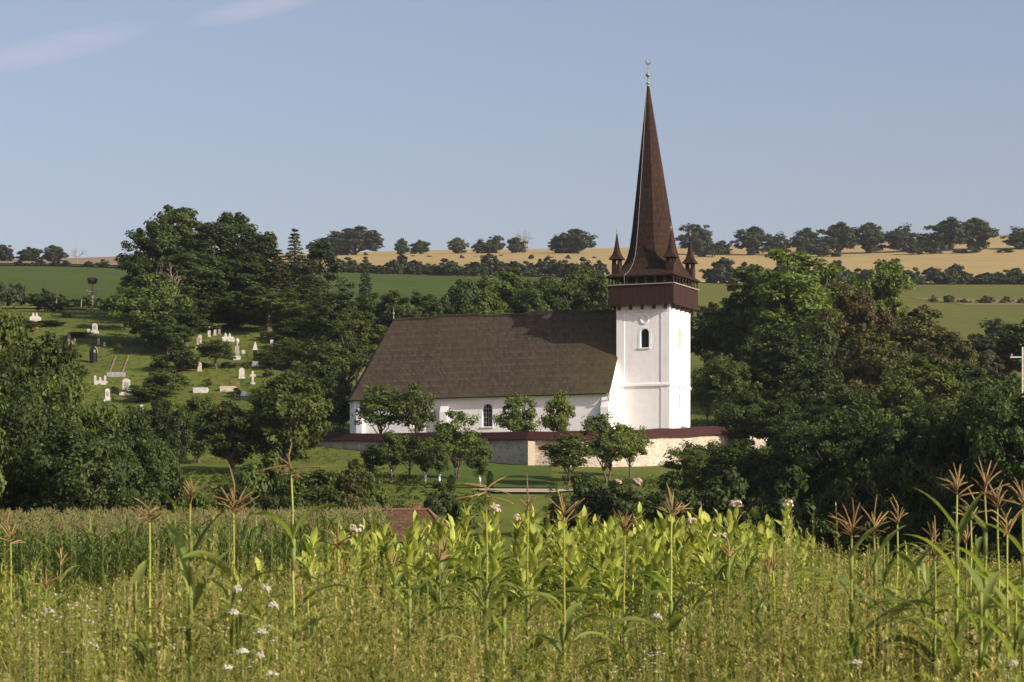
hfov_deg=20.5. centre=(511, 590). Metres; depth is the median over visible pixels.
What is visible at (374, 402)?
tree
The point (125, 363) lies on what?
footpath
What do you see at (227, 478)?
undergrowth
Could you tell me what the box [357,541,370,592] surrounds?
tobacco plant
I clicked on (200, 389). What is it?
gravestone
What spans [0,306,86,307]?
dirt track
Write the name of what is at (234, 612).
wild carrot
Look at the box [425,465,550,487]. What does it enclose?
fence
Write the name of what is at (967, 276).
shrub
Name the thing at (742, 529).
tobacco plant
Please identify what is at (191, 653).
daisy
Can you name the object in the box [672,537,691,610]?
tobacco plant
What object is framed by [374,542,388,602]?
tobacco plant
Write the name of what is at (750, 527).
tobacco plant
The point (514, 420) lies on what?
tree
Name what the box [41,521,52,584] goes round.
maize plant
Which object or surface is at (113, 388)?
shrub
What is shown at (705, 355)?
tree
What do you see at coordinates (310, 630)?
maize plant
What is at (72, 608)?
daisy
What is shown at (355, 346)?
tree
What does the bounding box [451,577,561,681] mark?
maize plant
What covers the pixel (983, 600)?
maize plant
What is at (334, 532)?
maize plant
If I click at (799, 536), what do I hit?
tobacco plant
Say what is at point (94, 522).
maize plant
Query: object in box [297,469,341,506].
shrub
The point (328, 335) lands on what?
tree
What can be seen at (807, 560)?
tobacco plant
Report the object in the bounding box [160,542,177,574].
maize plant
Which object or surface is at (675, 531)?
tobacco plant
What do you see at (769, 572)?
maize plant
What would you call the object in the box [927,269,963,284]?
shrub
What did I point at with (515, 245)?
oak tree
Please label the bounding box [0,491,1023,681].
weeds
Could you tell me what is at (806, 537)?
tobacco plant
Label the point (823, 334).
tree
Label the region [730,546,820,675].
maize plant
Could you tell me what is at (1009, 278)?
shrub
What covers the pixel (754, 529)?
tobacco plant
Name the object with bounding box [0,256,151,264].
fallow field
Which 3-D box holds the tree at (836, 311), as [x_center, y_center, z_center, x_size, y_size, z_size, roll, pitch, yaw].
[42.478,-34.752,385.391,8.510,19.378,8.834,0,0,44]
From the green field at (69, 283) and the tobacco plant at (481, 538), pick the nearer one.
the tobacco plant at (481, 538)
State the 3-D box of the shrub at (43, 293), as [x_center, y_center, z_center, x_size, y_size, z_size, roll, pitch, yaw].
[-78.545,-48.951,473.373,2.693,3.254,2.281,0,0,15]
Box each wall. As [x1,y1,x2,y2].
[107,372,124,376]
[317,426,767,466]
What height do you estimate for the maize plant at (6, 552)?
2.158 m
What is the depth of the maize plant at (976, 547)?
32.45 m
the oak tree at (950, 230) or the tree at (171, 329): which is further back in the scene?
the oak tree at (950, 230)
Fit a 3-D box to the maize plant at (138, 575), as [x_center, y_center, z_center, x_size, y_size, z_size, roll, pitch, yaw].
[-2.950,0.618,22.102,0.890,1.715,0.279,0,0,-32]
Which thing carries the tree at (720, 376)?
on the terrain at (540, 501)
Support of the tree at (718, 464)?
on the terrain at (540, 501)
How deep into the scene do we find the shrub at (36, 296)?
467.91 m
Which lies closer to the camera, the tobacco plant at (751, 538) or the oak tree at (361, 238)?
the tobacco plant at (751, 538)
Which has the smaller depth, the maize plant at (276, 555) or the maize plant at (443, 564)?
the maize plant at (443, 564)
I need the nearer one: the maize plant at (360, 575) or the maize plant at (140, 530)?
the maize plant at (360, 575)
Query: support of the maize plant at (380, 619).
on the terrain at (540, 501)
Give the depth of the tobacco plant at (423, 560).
41.04 m
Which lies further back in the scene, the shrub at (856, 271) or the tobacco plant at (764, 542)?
the shrub at (856, 271)
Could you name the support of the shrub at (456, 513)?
on the terrain at (540, 501)
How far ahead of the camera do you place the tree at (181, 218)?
438.88 m
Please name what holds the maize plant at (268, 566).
on the soil field at (504, 561)
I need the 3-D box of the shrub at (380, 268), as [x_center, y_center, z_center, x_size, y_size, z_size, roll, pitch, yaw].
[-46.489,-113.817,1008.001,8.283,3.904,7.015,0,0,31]
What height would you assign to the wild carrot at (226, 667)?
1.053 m
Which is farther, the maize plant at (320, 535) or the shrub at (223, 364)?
the shrub at (223, 364)
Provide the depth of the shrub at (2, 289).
468.77 m
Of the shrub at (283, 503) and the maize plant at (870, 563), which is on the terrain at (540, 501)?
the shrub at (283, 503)
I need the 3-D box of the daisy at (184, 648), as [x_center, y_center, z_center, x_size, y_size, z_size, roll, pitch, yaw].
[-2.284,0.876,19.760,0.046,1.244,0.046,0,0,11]
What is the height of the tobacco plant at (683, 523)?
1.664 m
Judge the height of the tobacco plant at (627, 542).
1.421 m
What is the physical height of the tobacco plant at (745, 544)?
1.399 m
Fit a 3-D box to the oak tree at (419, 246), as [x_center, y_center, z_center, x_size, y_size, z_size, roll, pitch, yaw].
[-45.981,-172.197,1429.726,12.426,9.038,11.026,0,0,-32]
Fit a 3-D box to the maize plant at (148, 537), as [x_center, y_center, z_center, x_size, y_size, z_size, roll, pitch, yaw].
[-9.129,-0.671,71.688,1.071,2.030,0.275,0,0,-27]
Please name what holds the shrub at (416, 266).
on the terrain at (540, 501)
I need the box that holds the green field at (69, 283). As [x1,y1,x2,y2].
[0,266,692,327]
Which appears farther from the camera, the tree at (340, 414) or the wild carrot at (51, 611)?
the tree at (340, 414)
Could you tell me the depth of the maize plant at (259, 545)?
71.82 m
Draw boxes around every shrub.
[0,282,7,305]
[3,283,18,305]
[5,283,27,305]
[14,261,29,265]
[24,293,35,305]
[31,260,48,265]
[32,293,41,302]
[33,297,73,311]
[39,288,48,305]
[40,290,55,301]
[49,259,61,266]
[52,294,66,303]
[60,260,72,266]
[63,299,84,306]
[75,365,89,374]
[79,295,97,307]
[82,261,95,266]
[95,259,109,267]
[110,386,119,392]
[113,343,122,350]
[136,368,191,395]
[149,342,199,371]
[182,492,211,513]
[202,378,212,385]
[211,463,252,501]
[214,483,262,513]
[221,362,238,367]
[227,388,241,397]
[233,449,286,510]
[239,362,249,369]
[259,330,268,338]
[259,476,315,511]
[262,368,274,377]
[276,495,299,514]
[282,360,291,369]
[287,471,322,488]
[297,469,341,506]
[301,476,327,502]
[316,474,370,512]
[318,489,347,512]
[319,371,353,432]
[335,458,374,495]
[338,257,360,272]
[349,260,363,272]
[355,475,395,509]
[363,266,385,273]
[371,265,392,273]
[383,262,403,273]
[390,252,409,273]
[392,266,421,274]
[402,260,421,274]
[410,264,428,274]
[419,263,433,274]
[423,480,457,517]
[424,265,437,274]
[429,258,459,275]
[444,502,477,542]
[455,263,475,275]
[464,261,478,275]
[472,263,486,275]
[472,263,494,276]
[480,253,499,274]
[493,261,511,275]
[505,261,517,269]
[514,261,537,276]
[532,258,549,276]
[538,259,556,276]
[540,257,553,275]
[543,473,607,531]
[550,260,565,277]
[553,260,567,277]
[563,263,580,273]
[576,257,590,268]
[586,260,609,278]
[592,479,654,538]
[645,470,703,531]
[692,470,765,536]
[697,245,722,256]
[699,262,728,283]
[706,257,734,283]
[719,269,739,283]
[735,261,757,283]
[746,465,842,557]
[769,261,785,279]
[800,242,840,256]
[814,461,886,561]
[828,260,850,284]
[841,268,874,284]
[852,269,873,283]
[873,458,952,558]
[890,258,907,276]
[901,240,923,254]
[905,267,926,284]
[915,267,941,284]
[924,241,953,253]
[925,270,953,284]
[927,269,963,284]
[928,295,937,301]
[941,449,1018,565]
[943,295,959,302]
[945,263,964,284]
[946,271,973,284]
[952,245,981,252]
[960,299,971,302]
[963,274,1000,284]
[967,272,997,284]
[976,295,995,302]
[986,273,1003,284]
[995,269,1019,284]
[996,248,1013,252]
[996,485,1023,561]
[999,296,1013,302]
[1007,268,1023,284]
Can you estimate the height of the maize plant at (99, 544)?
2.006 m
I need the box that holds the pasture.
[693,283,1023,340]
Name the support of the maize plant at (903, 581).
on the soil field at (504, 561)
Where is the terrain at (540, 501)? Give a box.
[0,265,1023,563]
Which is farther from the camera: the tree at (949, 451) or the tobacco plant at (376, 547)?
the tree at (949, 451)
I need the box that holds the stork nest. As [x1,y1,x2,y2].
[87,277,97,283]
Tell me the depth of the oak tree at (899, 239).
1425.39 m
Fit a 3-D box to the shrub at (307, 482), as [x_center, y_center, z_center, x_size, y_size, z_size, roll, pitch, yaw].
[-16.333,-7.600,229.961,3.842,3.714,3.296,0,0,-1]
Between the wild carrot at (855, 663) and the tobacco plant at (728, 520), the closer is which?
the wild carrot at (855, 663)
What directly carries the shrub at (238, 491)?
on the terrain at (540, 501)
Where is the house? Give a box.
[379,503,447,554]
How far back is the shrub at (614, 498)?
211.18 m
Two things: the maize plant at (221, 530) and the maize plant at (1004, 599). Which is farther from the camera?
the maize plant at (221, 530)
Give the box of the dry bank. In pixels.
[906,297,1023,304]
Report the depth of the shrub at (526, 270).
1006.56 m
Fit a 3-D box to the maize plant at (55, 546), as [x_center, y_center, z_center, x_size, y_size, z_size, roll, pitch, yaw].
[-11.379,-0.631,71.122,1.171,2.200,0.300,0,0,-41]
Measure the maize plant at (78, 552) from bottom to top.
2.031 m
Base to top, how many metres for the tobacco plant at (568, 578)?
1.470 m
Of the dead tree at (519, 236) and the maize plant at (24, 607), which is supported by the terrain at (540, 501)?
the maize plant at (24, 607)
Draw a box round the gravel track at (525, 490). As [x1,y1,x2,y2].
[479,489,572,491]
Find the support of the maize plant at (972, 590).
on the terrain at (540, 501)
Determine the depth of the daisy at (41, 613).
18.54 m
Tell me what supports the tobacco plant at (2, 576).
on the soil field at (504, 561)
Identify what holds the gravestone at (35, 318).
on the terrain at (540, 501)
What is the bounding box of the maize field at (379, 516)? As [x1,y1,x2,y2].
[0,502,412,595]
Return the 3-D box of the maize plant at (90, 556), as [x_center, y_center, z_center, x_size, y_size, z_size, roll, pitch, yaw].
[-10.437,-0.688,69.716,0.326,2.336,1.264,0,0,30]
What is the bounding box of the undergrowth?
[162,466,1020,569]
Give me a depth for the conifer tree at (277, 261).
417.31 m
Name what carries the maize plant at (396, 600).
on the soil field at (504, 561)
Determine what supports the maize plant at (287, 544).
on the soil field at (504, 561)
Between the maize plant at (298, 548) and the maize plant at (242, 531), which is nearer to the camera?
the maize plant at (298, 548)
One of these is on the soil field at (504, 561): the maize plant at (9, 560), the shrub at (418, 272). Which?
the maize plant at (9, 560)
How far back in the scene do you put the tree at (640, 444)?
271.75 m
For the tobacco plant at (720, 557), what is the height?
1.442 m
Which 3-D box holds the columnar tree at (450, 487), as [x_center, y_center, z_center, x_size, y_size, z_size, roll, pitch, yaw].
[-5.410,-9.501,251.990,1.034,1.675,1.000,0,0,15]
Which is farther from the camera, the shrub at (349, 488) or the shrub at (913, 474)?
the shrub at (349, 488)
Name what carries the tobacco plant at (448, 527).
on the soil field at (504, 561)
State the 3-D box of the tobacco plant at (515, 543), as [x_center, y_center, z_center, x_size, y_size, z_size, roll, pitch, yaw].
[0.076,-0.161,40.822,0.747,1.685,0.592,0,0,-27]
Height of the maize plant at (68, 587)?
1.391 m
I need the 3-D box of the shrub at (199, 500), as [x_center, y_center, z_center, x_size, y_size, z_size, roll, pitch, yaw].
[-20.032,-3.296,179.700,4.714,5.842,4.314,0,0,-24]
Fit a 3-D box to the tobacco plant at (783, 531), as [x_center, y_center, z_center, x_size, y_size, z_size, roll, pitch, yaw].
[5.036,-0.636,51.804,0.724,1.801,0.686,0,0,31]
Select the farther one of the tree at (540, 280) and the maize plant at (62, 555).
the tree at (540, 280)
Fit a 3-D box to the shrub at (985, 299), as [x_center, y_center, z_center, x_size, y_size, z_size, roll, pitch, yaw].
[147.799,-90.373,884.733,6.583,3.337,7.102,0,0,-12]
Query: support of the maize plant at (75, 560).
on the soil field at (504, 561)
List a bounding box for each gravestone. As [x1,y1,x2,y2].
[30,313,40,320]
[68,338,76,344]
[89,346,97,362]
[91,323,98,332]
[94,376,107,384]
[103,389,111,400]
[119,379,132,394]
[193,387,208,392]
[195,334,201,347]
[197,362,201,371]
[220,386,235,390]
[222,333,234,341]
[233,338,240,359]
[238,368,244,377]
[250,371,255,383]
[252,342,258,366]
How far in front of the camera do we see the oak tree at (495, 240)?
1428.58 m
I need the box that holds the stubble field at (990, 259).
[0,235,1023,283]
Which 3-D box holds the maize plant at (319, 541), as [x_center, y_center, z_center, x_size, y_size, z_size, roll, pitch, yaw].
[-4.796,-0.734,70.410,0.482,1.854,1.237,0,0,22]
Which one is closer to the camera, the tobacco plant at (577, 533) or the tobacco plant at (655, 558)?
the tobacco plant at (655, 558)
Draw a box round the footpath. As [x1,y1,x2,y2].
[122,355,129,371]
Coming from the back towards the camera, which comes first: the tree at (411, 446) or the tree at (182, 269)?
the tree at (182, 269)
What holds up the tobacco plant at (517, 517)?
on the soil field at (504, 561)
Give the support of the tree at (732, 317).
on the terrain at (540, 501)
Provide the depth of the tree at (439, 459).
257.56 m
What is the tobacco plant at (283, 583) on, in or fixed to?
on the soil field at (504, 561)
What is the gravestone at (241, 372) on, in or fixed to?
on the terrain at (540, 501)
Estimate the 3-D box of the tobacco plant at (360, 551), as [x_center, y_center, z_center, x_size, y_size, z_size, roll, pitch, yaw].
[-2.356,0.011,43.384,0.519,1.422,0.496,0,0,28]
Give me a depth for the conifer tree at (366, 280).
439.76 m
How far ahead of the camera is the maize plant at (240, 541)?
69.56 m
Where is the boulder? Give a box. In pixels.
[631,477,642,486]
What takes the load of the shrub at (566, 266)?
on the terrain at (540, 501)
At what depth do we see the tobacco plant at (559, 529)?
41.65 m
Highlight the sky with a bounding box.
[0,0,1023,258]
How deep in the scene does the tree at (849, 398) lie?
289.16 m
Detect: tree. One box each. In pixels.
[0,244,14,260]
[0,306,32,383]
[0,327,86,486]
[0,379,21,511]
[0,387,78,514]
[11,318,44,329]
[13,372,126,492]
[15,247,44,260]
[16,417,160,515]
[35,320,65,325]
[41,245,68,260]
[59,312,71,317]
[65,331,92,336]
[71,249,87,261]
[95,271,194,346]
[105,296,148,329]
[105,433,189,513]
[107,404,180,510]
[114,219,185,275]
[114,251,159,296]
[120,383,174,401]
[136,398,179,451]
[141,314,197,354]
[143,204,212,311]
[149,249,232,301]
[154,262,183,309]
[154,308,221,347]
[163,402,195,469]
[164,395,222,462]
[169,221,239,284]
[173,291,230,322]
[185,256,266,323]
[192,400,273,473]
[195,339,238,368]
[202,211,277,267]
[209,309,255,328]
[216,286,312,333]
[225,252,288,306]
[234,369,333,473]
[240,231,292,313]
[253,249,302,323]
[253,350,291,358]
[256,355,291,369]
[266,317,316,340]
[270,338,302,362]
[276,367,316,392]
[278,276,325,327]
[279,228,306,312]
[284,335,321,372]
[289,338,357,389]
[291,238,356,303]
[292,315,328,340]
[297,291,378,341]
[303,364,345,420]
[305,237,339,254]
[311,326,372,396]
[317,333,339,340]
[320,233,354,254]
[330,225,384,254]
[331,311,387,384]
[340,353,361,379]
[351,384,405,433]
[356,252,373,338]
[360,444,384,475]
[368,289,425,340]
[370,430,412,482]
[391,433,427,475]
[392,380,436,432]
[394,238,409,253]
[404,290,456,317]
[408,240,430,253]
[410,436,443,484]
[422,441,451,481]
[425,408,488,478]
[438,277,493,314]
[446,237,468,252]
[446,474,456,491]
[455,290,508,314]
[463,439,493,484]
[470,238,496,252]
[470,267,535,313]
[486,470,494,487]
[487,235,505,252]
[489,392,541,431]
[506,237,527,252]
[508,282,570,313]
[513,229,532,252]
[532,274,579,295]
[534,264,606,310]
[537,389,575,431]
[538,433,603,485]
[547,234,575,252]
[550,228,598,252]
[569,274,615,310]
[579,412,635,482]
[615,424,653,476]
[656,440,734,503]
[675,223,714,254]
[690,297,751,368]
[690,305,721,373]
[690,364,722,423]
[695,438,771,512]
[699,354,762,409]
[705,389,777,444]
[706,264,788,356]
[715,240,732,254]
[728,335,784,408]
[729,226,773,254]
[733,417,857,510]
[746,248,842,363]
[746,328,833,401]
[746,397,819,445]
[764,231,792,252]
[776,360,853,413]
[781,403,910,513]
[789,227,821,254]
[791,314,853,393]
[795,263,850,334]
[795,391,878,449]
[812,283,895,375]
[814,331,918,416]
[815,221,860,251]
[846,259,916,332]
[852,398,957,520]
[853,222,889,252]
[854,375,924,431]
[881,304,965,387]
[883,223,919,251]
[883,353,973,423]
[899,385,1023,530]
[914,233,933,250]
[916,332,979,393]
[923,216,972,250]
[938,359,1002,412]
[956,376,1023,504]
[961,217,999,248]
[962,317,1015,385]
[966,338,1017,394]
[979,373,1021,408]
[993,319,1023,372]
[1000,226,1023,248]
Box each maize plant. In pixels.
[0,509,54,657]
[0,512,9,570]
[0,520,27,581]
[0,521,34,585]
[0,524,6,546]
[0,529,24,576]
[0,536,13,570]
[0,543,27,575]
[1,582,59,624]
[1,583,57,626]
[2,512,43,575]
[3,568,78,654]
[12,523,21,576]
[13,550,46,626]
[14,511,47,579]
[15,514,35,575]
[15,568,68,641]
[17,579,94,658]
[19,557,74,619]
[21,528,51,595]
[23,521,39,568]
[25,511,32,564]
[26,533,39,578]
[27,540,58,578]
[27,549,89,635]
[29,526,42,588]
[30,516,49,577]
[35,586,74,631]
[36,513,53,579]
[36,534,48,581]
[36,541,56,589]
[41,518,55,587]
[41,519,69,568]
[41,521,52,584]
[44,521,73,577]
[44,532,70,590]
[48,569,82,628]
[49,540,63,589]
[50,535,54,587]
[52,522,85,592]
[52,529,78,584]
[53,531,63,572]
[54,511,92,597]
[54,525,69,589]
[55,537,92,591]
[57,523,69,580]
[61,525,91,599]
[63,531,77,592]
[67,527,86,585]
[67,527,111,584]
[67,536,83,598]
[68,522,89,593]
[73,516,107,591]
[73,540,109,588]
[74,526,89,580]
[74,538,95,587]
[81,526,107,592]
[81,530,113,590]
[84,518,101,598]
[88,523,114,586]
[88,527,101,591]
[91,530,110,591]
[93,497,221,679]
[100,511,118,580]
[101,505,132,561]
[101,525,113,585]
[101,539,126,581]
[103,560,157,681]
[104,512,138,575]
[104,523,117,580]
[104,524,115,585]
[107,513,131,583]
[108,520,141,579]
[110,521,154,578]
[112,513,133,570]
[112,535,148,578]
[113,476,262,681]
[117,538,134,582]
[120,518,137,579]
[121,525,148,577]
[123,522,135,577]
[124,518,152,576]
[124,524,152,599]
[129,518,161,574]
[130,504,142,567]
[132,525,144,574]
[137,524,160,572]
[137,540,152,577]
[138,518,167,575]
[138,520,174,567]
[151,512,179,568]
[151,520,182,569]
[151,526,168,579]
[152,523,164,572]
[157,514,172,576]
[158,517,167,576]
[158,532,184,572]
[159,525,167,578]
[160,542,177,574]
[171,515,184,571]
[178,508,202,567]
[181,464,289,681]
[184,511,210,575]
[186,514,219,568]
[191,513,220,569]
[205,528,218,570]
[209,523,220,577]
[217,517,230,559]
[218,513,247,575]
[218,515,228,576]
[219,520,241,578]
[219,521,230,562]
[219,521,242,576]
[223,511,232,556]
[223,527,238,578]
[223,596,288,672]
[225,503,269,565]
[226,527,251,573]
[236,509,247,575]
[237,511,252,575]
[238,443,358,681]
[242,526,261,578]
[245,515,272,579]
[246,527,252,572]
[252,514,269,563]
[254,540,259,579]
[255,531,269,559]
[256,518,284,577]
[258,524,285,574]
[258,527,288,577]
[261,526,270,575]
[261,542,288,576]
[263,532,276,578]
[264,511,289,576]
[269,508,280,565]
[269,515,300,578]
[275,515,290,572]
[276,525,288,575]
[277,521,307,564]
[278,515,302,566]
[280,511,290,571]
[280,566,318,673]
[281,530,307,569]
[282,509,311,565]
[283,592,327,679]
[287,577,334,648]
[289,523,304,569]
[295,505,328,531]
[295,513,308,559]
[295,513,328,550]
[295,521,390,663]
[299,513,332,573]
[301,500,340,557]
[303,504,331,546]
[306,502,333,533]
[306,518,316,533]
[315,560,370,615]
[318,508,333,570]
[318,523,323,573]
[321,515,347,545]
[330,564,381,614]
[332,501,365,533]
[347,504,376,541]
[360,601,400,655]
[362,569,463,664]
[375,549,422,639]
[380,580,407,634]
[383,587,464,664]
[391,540,493,657]
[399,535,480,644]
[433,476,537,681]
[434,566,499,646]
[436,536,523,643]
[443,578,511,645]
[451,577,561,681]
[482,472,592,675]
[507,489,624,678]
[571,510,680,678]
[602,483,734,681]
[657,557,734,669]
[662,599,709,672]
[673,537,781,647]
[680,543,762,624]
[700,596,769,649]
[720,580,791,628]
[721,551,771,627]
[722,553,827,647]
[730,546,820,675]
[730,577,778,653]
[765,534,830,609]
[789,497,922,680]
[814,563,889,628]
[816,495,933,677]
[818,576,841,611]
[842,535,934,611]
[847,549,880,595]
[854,494,932,644]
[854,546,923,635]
[876,515,954,673]
[891,547,948,653]
[895,463,1023,681]
[896,521,952,623]
[896,546,944,629]
[898,555,918,628]
[899,565,964,621]
[912,524,1012,628]
[914,486,1020,672]
[925,457,1023,681]
[930,480,1022,661]
[933,554,1019,681]
[941,508,1023,681]
[943,535,987,606]
[952,477,1023,677]
[959,585,1023,681]
[960,572,1020,670]
[962,580,1022,639]
[987,560,1020,639]
[988,574,1019,627]
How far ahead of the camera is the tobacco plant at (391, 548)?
32.46 m
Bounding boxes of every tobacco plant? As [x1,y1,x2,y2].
[0,558,15,613]
[0,576,27,650]
[220,572,255,616]
[254,556,272,605]
[267,563,287,612]
[294,541,308,582]
[294,550,307,600]
[296,527,326,605]
[299,537,332,620]
[301,550,326,618]
[316,552,334,606]
[319,537,345,610]
[323,536,339,592]
[327,517,347,569]
[339,531,360,600]
[342,546,365,612]
[343,537,366,601]
[346,523,353,534]
[350,523,369,571]
[352,518,372,573]
[355,535,385,609]
[356,545,367,584]
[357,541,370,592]
[365,521,404,594]
[365,532,378,585]
[368,521,378,557]
[368,530,388,599]
[374,540,409,631]
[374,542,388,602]
[380,520,390,534]
[389,525,402,585]
[396,521,430,612]
[396,528,423,618]
[396,543,404,591]
[398,526,431,598]
[398,543,422,608]
[409,510,422,553]
[411,514,424,540]
[418,515,430,549]
[418,519,438,591]
[418,540,429,597]
[421,552,428,594]
[422,516,462,616]
[423,553,438,608]
[425,515,442,579]
[426,541,437,574]
[431,568,453,611]
[438,516,468,595]
[445,520,468,612]
[446,552,460,608]
[447,513,469,602]
[447,526,466,611]
[455,530,470,578]
[455,542,496,633]
[456,503,477,552]
[458,532,469,597]
[459,504,478,576]
[461,523,473,546]
[462,545,472,591]
[465,541,491,604]
[468,526,512,609]
[469,531,477,566]
[469,548,500,614]
[477,516,509,587]
[478,510,507,591]
[479,540,513,633]
[483,531,506,592]
[490,502,510,578]
[494,523,508,592]
[496,528,509,596]
[498,530,507,595]
[500,532,541,617]
[501,519,523,596]
[501,521,529,602]
[505,510,542,578]
[505,534,528,614]
[508,513,520,559]
[509,566,535,633]
[510,514,545,583]
[515,523,552,623]
[522,503,550,573]
[525,561,546,628]
[535,522,556,611]
[542,515,554,590]
[543,547,555,602]
[544,507,562,588]
[544,510,582,592]
[545,529,554,581]
[546,530,557,589]
[548,521,567,608]
[550,527,572,609]
[552,531,588,621]
[556,548,568,614]
[558,552,589,601]
[559,534,581,608]
[562,544,592,615]
[568,547,603,637]
[570,556,596,628]
[572,519,586,549]
[572,526,576,536]
[574,511,586,559]
[576,513,592,549]
[577,505,592,587]
[580,525,597,604]
[584,515,601,590]
[586,515,599,588]
[586,541,595,609]
[587,522,607,583]
[587,530,621,610]
[589,521,625,612]
[589,544,608,611]
[590,515,630,616]
[590,551,609,610]
[593,539,627,633]
[595,562,629,613]
[600,565,632,615]
[602,554,634,642]
[613,512,625,597]
[614,516,627,564]
[619,529,625,591]
[619,534,644,616]
[620,531,641,604]
[620,536,630,599]
[623,524,642,601]
[625,524,662,614]
[630,554,652,610]
[633,501,647,532]
[634,536,678,624]
[636,519,664,613]
[636,526,643,565]
[638,524,643,566]
[643,544,686,629]
[652,518,658,547]
[653,510,669,575]
[658,514,693,603]
[660,532,674,594]
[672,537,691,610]
[672,539,695,614]
[673,536,697,613]
[676,519,684,542]
[680,515,687,538]
[684,520,698,597]
[686,515,696,549]
[686,532,727,619]
[688,505,701,600]
[688,538,715,605]
[690,511,721,594]
[692,511,720,582]
[692,554,718,613]
[712,509,730,546]
[715,532,723,588]
[715,534,734,599]
[715,543,722,601]
[716,508,743,605]
[729,497,744,567]
[732,533,753,587]
[733,531,751,596]
[734,521,745,563]
[734,532,758,583]
[734,541,752,594]
[735,519,758,576]
[735,543,758,603]
[747,532,756,573]
[751,525,782,592]
[752,521,764,571]
[752,528,765,576]
[753,524,756,561]
[754,514,776,575]
[754,537,781,578]
[756,521,773,578]
[759,519,773,547]
[760,528,784,602]
[772,536,783,582]
[775,498,797,564]
[777,506,801,562]
[782,539,795,571]
[782,541,805,596]
[786,531,796,552]
[790,546,816,600]
[793,527,800,559]
[799,538,816,592]
[803,528,811,547]
[807,532,826,583]
[893,540,919,597]
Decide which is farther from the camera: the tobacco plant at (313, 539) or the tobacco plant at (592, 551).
the tobacco plant at (592, 551)
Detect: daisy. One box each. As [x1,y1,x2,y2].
[25,617,25,681]
[28,632,29,681]
[40,612,42,681]
[52,594,58,677]
[59,616,61,653]
[60,594,62,624]
[67,604,68,679]
[71,607,73,638]
[74,604,78,681]
[87,620,91,671]
[90,595,91,681]
[91,610,93,637]
[109,608,111,681]
[111,614,112,646]
[115,605,116,653]
[182,627,186,675]
[189,631,192,672]
[201,624,202,679]
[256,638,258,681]
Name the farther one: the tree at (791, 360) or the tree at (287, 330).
the tree at (287, 330)
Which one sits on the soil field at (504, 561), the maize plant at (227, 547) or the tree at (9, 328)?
the maize plant at (227, 547)
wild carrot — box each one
[44,608,54,653]
[86,642,98,650]
[223,664,232,681]
[230,608,238,663]
[233,584,241,649]
[237,648,248,681]
[255,628,267,680]
[255,652,264,681]
[259,583,270,654]
[265,671,278,679]
[268,601,278,654]
[651,613,661,666]
[851,659,861,681]
[1009,659,1018,668]
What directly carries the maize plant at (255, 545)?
on the soil field at (504, 561)
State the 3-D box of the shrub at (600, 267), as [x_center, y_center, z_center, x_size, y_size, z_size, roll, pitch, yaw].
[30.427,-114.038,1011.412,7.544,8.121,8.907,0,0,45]
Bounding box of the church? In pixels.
[344,60,699,433]
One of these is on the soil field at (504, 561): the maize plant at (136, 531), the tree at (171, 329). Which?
the maize plant at (136, 531)
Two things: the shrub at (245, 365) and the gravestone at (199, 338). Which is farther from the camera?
the gravestone at (199, 338)
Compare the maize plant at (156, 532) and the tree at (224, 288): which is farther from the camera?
the tree at (224, 288)
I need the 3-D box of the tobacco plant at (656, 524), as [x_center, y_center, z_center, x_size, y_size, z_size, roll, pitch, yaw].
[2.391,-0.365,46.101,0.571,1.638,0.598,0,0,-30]
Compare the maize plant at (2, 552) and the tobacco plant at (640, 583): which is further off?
the maize plant at (2, 552)
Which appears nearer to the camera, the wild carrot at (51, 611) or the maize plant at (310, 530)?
the wild carrot at (51, 611)
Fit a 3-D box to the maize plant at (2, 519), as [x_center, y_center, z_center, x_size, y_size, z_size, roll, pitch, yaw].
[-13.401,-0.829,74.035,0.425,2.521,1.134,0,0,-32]
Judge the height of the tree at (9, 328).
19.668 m
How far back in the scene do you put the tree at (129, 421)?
180.88 m
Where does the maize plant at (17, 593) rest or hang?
on the soil field at (504, 561)
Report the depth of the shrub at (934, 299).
884.16 m
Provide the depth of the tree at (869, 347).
331.71 m
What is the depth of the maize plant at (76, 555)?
74.87 m
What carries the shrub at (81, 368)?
on the terrain at (540, 501)
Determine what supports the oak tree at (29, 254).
on the stubble field at (990, 259)
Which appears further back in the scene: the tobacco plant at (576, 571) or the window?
the window
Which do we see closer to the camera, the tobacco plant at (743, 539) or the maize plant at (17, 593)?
the maize plant at (17, 593)
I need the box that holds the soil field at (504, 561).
[35,560,1011,606]
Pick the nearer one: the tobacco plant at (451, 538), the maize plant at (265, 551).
the tobacco plant at (451, 538)
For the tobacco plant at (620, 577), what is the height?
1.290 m
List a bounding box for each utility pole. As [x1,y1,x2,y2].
[86,283,97,310]
[1010,347,1023,396]
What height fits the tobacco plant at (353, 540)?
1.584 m
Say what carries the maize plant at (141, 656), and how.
on the terrain at (540, 501)
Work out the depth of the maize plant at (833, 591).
30.32 m
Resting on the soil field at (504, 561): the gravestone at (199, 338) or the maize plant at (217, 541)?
the maize plant at (217, 541)
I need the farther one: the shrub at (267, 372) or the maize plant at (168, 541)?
the shrub at (267, 372)
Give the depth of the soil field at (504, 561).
83.80 m
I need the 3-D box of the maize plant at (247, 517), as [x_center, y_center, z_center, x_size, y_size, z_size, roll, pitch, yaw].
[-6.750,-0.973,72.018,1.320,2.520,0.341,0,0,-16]
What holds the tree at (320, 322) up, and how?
on the terrain at (540, 501)
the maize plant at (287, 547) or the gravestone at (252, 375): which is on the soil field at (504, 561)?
the maize plant at (287, 547)
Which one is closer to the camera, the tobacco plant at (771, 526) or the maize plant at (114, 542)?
the tobacco plant at (771, 526)

